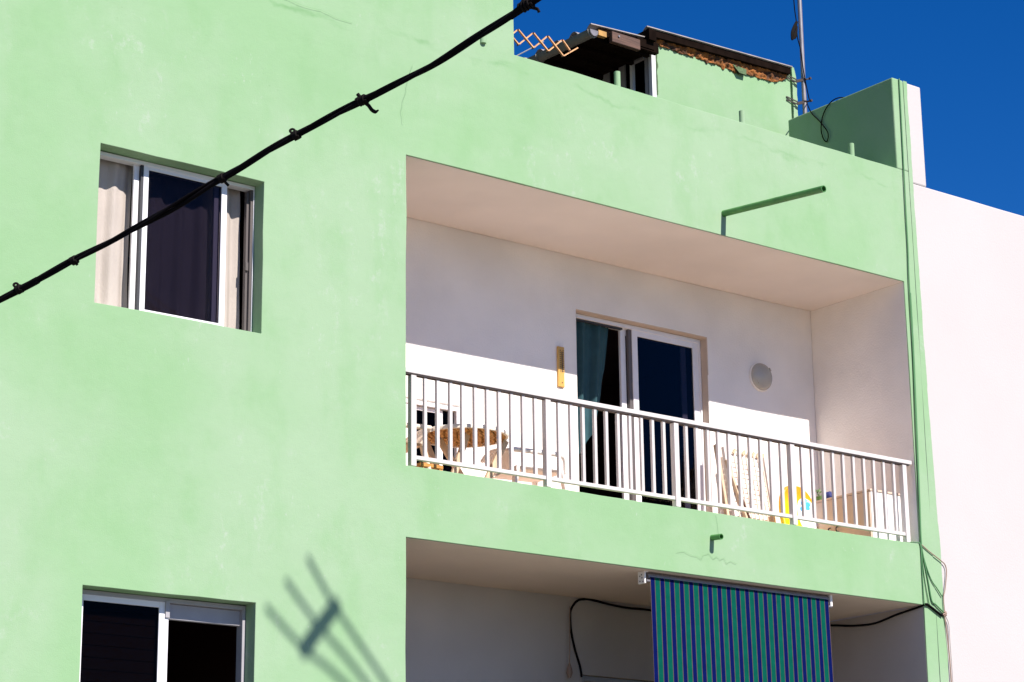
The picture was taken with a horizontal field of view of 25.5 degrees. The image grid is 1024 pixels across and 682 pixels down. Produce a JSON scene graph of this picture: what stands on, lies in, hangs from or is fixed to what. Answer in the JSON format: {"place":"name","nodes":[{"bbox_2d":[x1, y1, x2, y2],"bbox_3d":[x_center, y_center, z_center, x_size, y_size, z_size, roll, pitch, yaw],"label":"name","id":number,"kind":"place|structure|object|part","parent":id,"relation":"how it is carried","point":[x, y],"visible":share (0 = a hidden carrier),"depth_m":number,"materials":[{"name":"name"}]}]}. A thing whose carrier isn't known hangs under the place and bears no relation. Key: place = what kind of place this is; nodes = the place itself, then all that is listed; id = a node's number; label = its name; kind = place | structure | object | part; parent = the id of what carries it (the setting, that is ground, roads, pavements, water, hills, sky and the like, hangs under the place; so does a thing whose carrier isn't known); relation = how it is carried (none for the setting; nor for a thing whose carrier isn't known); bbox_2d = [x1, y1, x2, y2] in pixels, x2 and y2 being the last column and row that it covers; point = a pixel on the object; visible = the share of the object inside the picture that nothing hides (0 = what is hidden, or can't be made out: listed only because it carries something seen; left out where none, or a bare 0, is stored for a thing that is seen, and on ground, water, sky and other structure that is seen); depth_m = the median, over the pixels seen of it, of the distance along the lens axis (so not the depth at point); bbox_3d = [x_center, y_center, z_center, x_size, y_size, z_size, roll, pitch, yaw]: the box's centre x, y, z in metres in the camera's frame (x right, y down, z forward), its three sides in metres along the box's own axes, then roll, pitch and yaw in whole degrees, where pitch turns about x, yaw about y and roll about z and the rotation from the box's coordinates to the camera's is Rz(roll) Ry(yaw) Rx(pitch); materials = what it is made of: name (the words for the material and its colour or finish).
{"place":"outdoors","nodes":[
{"label":"outdoors","id":0,"kind":"place"},
{"bbox_2d":[0,0,540,302],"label":"overhead cable","id":1,"kind":"object","parent":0,"point":[524,6],"visible":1,"depth_m":7.43,"materials":[{"name":"black plastic"}]},
{"bbox_2d":[826,491,831,497],"bbox_3d":[2.804,1.376,20.055,0.093,0.100,0.102,0,-16,-4],"label":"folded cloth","id":2,"kind":"object","parent":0,"point":[829,494],"visible":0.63,"depth_m":20.02,"materials":[{"name":"blue fabric"}]},
{"bbox_3d":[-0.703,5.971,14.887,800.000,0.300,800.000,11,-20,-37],"label":"street","id":3,"kind":"structure","parent":0,"visible":0},
{"bbox_2d":[0,0,948,681],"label":"green house","id":4,"kind":"structure","parent":3,"relation":"on","point":[192,488],"depth_m":16.98,"materials":[{"name":"paint"}]},
{"bbox_2d":[94,159,132,307],"bbox_3d":[-2.794,-0.740,15.441,0.450,1.150,0.047,12,-20,-38],"label":"curtain","id":5,"kind":"object","parent":4,"relation":"hanging from","point":[114,199],"visible":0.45,"depth_m":15.50,"materials":[{"name":"fabric"}]},
{"bbox_2d":[79,589,245,681],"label":"window","id":6,"kind":"structure","parent":4,"relation":"in","point":[124,637],"depth_m":14.80,"materials":[{"name":"grey metal"}]},
{"bbox_2d":[100,151,254,331],"bbox_3d":[-2.360,-0.659,15.669,1.291,1.112,0.076,11,-20,-37],"label":"window","id":7,"kind":"structure","parent":4,"relation":"in","point":[178,268],"depth_m":15.70,"materials":[{"name":"white metal"}]},
{"bbox_2d":[224,188,239,328],"bbox_3d":[-2.225,-0.625,15.876,0.760,1.150,0.052,11,-20,-37],"label":"curtain","id":8,"kind":"object","parent":4,"relation":"hanging from","point":[231,304],"visible":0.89,"depth_m":16.07,"materials":[{"name":"fabric"}]},
{"bbox_2d":[406,423,432,468],"bbox_3d":[-0.918,0.870,16.850,0.580,0.495,0.533,8,-18,-29],"label":"plastic armchair","id":9,"kind":"object","parent":4,"relation":"on","point":[420,435],"visible":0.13,"depth_m":16.81,"materials":[{"name":"beige plastic"}]},
{"bbox_2d":[415,462,442,470],"bbox_3d":[-0.645,1.011,16.786,0.210,0.175,0.180,11,-20,-37],"label":"wooden stool","id":10,"kind":"object","parent":4,"relation":"on","point":[433,466],"visible":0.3,"depth_m":16.73,"materials":[{"name":"orange wood"}]},
{"bbox_2d":[406,398,459,471],"bbox_3d":[-0.872,0.822,17.825,1.107,0.760,0.066,11,-20,-37],"label":"window","id":11,"kind":"structure","parent":4,"relation":"in","point":[430,406],"depth_m":18.07,"materials":[{"name":"white metal"}]},
{"bbox_2d":[422,424,508,477],"bbox_3d":[-0.370,0.979,17.337,0.694,0.549,0.694,11,-20,-37],"label":"round table","id":12,"kind":"object","parent":4,"relation":"on","point":[468,437],"visible":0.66,"depth_m":17.34,"materials":[{"name":"patterned brown wood"},{"name":"white plastic"}]},
{"bbox_2d":[480,447,567,489],"bbox_3d":[0.088,1.116,17.769,0.580,0.495,0.533,8,-18,-29],"label":"plastic armchair","id":13,"kind":"object","parent":4,"relation":"on","point":[517,466],"visible":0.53,"depth_m":17.69,"materials":[{"name":"white plastic"}]},
{"bbox_2d":[514,29,577,57],"bbox_3d":[0.103,-2.478,18.794,1.168,0.260,0.060,11,-20,-37],"label":"folding drying rack","id":14,"kind":"object","parent":4,"relation":"attached to","point":[541,42],"visible":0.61,"depth_m":18.91,"materials":[{"name":"brown wood"}]},
{"bbox_2d":[557,346,564,387],"bbox_3d":[0.410,0.217,18.994,0.071,0.350,0.026,11,-20,-37],"label":"wall thermometer","id":15,"kind":"object","parent":4,"relation":"attached to","point":[560,369],"depth_m":18.98,"materials":[{"name":"yellow wood"}]},
{"bbox_2d":[566,606,572,677],"bbox_3d":[0.468,2.469,18.612,0.053,0.590,0.056,11,-20,-37],"label":"pull cord","id":16,"kind":"object","parent":4,"relation":"hanging from","point":[569,672],"visible":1,"depth_m":18.55,"materials":[{"name":"brown plastic"}]},
{"bbox_2d":[576,321,607,453],"bbox_3d":[0.677,0.435,19.368,0.460,1.270,0.072,11,-20,-37],"label":"curtain","id":17,"kind":"object","parent":4,"relation":"hanging from","point":[591,341],"visible":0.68,"depth_m":19.42,"materials":[{"name":"teal fabric"}]},
{"bbox_2d":[570,598,650,676],"bbox_3d":[1.094,2.553,19.141,1.576,0.662,0.022,11,-20,-37],"label":"wall cable","id":18,"kind":"object","parent":4,"relation":"attached to","point":[601,602],"depth_m":18.80,"materials":[{"name":"black"}]},
{"bbox_2d":[582,676,646,681],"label":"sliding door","id":19,"kind":"structure","parent":4,"relation":"in","point":[585,678],"depth_m":18.85,"materials":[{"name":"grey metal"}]},
{"bbox_2d":[576,314,705,510],"bbox_3d":[1.066,0.832,19.548,1.499,1.969,0.110,11,-20,-37],"label":"sliding door","id":20,"kind":"structure","parent":4,"relation":"in","point":[660,372],"depth_m":19.76,"materials":[{"name":"white metal"}]},
{"bbox_2d":[523,23,797,135],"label":"rooftop shed","id":21,"kind":"structure","parent":4,"relation":"on","point":[725,82],"depth_m":21.29,"materials":[{"name":"green paint"}]},
{"bbox_2d":[786,0,812,113],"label":"antenna mast","id":22,"kind":"object","parent":21,"relation":"attached to","point":[801,42],"visible":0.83,"depth_m":22.20,"materials":[{"name":"metal"}]},
{"bbox_2d":[791,21,797,39],"bbox_3d":[2.773,-3.045,22.254,0.112,0.228,0.021,11,-20,-37],"label":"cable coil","id":23,"kind":"object","parent":22,"relation":"attached to","point":[794,31],"visible":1,"depth_m":22.24,"materials":[{"name":"black"}]},
{"bbox_2d":[793,0,843,141],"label":"aerial cable","id":24,"kind":"object","parent":22,"relation":"attached to","point":[807,90],"visible":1,"depth_m":21.49,"materials":[{"name":"black plastic"}]},
{"bbox_2d":[638,571,833,681],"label":"roller blind","id":25,"kind":"object","parent":4,"relation":"attached to","point":[707,631],"visible":1,"depth_m":18.07,"materials":[{"name":"fabric"}]},
{"bbox_2d":[713,444,775,521],"bbox_3d":[2.078,1.393,19.786,0.635,0.969,0.280,11,-20,-37],"label":"folded lounger","id":26,"kind":"object","parent":4,"relation":"on","point":[746,486],"visible":0.4,"depth_m":19.87,"materials":[{"name":"white plastic"}]},
{"bbox_2d":[749,363,771,390],"bbox_3d":[2.261,0.319,20.440,0.266,0.266,0.079,11,-20,-37],"label":"wall lamp","id":27,"kind":"object","parent":4,"relation":"attached to","point":[760,375],"visible":1,"depth_m":20.39,"materials":[{"name":"white"}]},
{"bbox_2d":[779,486,817,528],"bbox_3d":[2.522,1.576,19.868,0.450,0.650,0.166,11,-20,-37],"label":"bodyboard","id":28,"kind":"object","parent":4,"relation":"on","point":[808,500],"visible":0.34,"depth_m":19.89,"materials":[{"name":"white"}]},
{"bbox_2d":[816,489,902,541],"bbox_3d":[2.954,1.654,19.897,0.434,0.535,0.898,11,-20,-37],"label":"balcony cabinet","id":29,"kind":"object","parent":4,"relation":"on","point":[819,510],"visible":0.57,"depth_m":19.63,"materials":[{"name":"white"}]},
{"bbox_2d":[815,489,821,500],"bbox_3d":[2.731,1.376,20.154,0.104,0.143,0.093,5,-17,-20],"label":"potted plant","id":30,"kind":"object","parent":29,"relation":"on","point":[818,497],"visible":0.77,"depth_m":20.12,"materials":[{"name":"green plant"}]},
{"bbox_3d":[2.680,1.670,19.953,0.013,0.482,0.438,11,-20,-37],"label":"door","id":31,"kind":"part","parent":29,"relation":"part of","materials":[{"name":"beige wood"}]},
{"bbox_3d":[2.949,1.574,19.623,0.013,0.482,0.428,11,-20,-37],"label":"door","id":32,"kind":"part","parent":29,"relation":"part of","materials":[{"name":"beige wood"}]},
{"bbox_2d":[830,603,942,626],"bbox_3d":[3.130,2.436,19.863,1.351,0.118,0.226,-14,-20,39],"label":"wall cable","id":33,"kind":"object","parent":4,"relation":"attached to","point":[894,615],"depth_m":19.66,"materials":[{"name":"black"}]},
{"bbox_2d":[910,542,924,604],"bbox_3d":[3.482,1.993,19.467,0.107,0.549,0.016,3,-16,-14],"label":"wall cable","id":34,"kind":"object","parent":4,"relation":"attached to","point":[921,570],"depth_m":19.48,"materials":[{"name":"green"}]},
{"bbox_2d":[898,79,943,612],"bbox_3d":[3.598,-0.037,20.131,0.244,4.908,0.014,11,-20,-37],"label":"wall cable","id":35,"kind":"object","parent":4,"relation":"attached to","point":[913,350],"depth_m":20.04,"materials":[{"name":"green"}]},
{"bbox_2d":[920,542,929,604],"bbox_3d":[3.556,2.002,19.503,0.080,0.543,0.008,11,-20,-37],"label":"wall cable","id":36,"kind":"object","parent":4,"relation":"attached to","point":[924,578],"depth_m":19.48,"materials":[{"name":"green"}]},
{"bbox_2d":[910,293,941,596],"bbox_3d":[3.609,0.885,19.872,0.232,2.713,0.012,11,-20,-37],"label":"wall cable","id":37,"kind":"object","parent":4,"relation":"attached to","point":[917,442],"depth_m":19.84,"materials":[{"name":"green"}]},
{"bbox_2d":[922,545,946,610],"bbox_3d":[3.653,2.056,19.564,0.311,0.584,0.010,11,-20,-37],"label":"wall cable","id":38,"kind":"object","parent":4,"relation":"attached to","point":[946,574],"depth_m":19.61,"materials":[{"name":"grey"}]},
{"bbox_2d":[944,617,951,681],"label":"wall cable","id":39,"kind":"object","parent":4,"relation":"attached to","point":[948,649],"depth_m":19.47,"materials":[{"name":"white"}]},
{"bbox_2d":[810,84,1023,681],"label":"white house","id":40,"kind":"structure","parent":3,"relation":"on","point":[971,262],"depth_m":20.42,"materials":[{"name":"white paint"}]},
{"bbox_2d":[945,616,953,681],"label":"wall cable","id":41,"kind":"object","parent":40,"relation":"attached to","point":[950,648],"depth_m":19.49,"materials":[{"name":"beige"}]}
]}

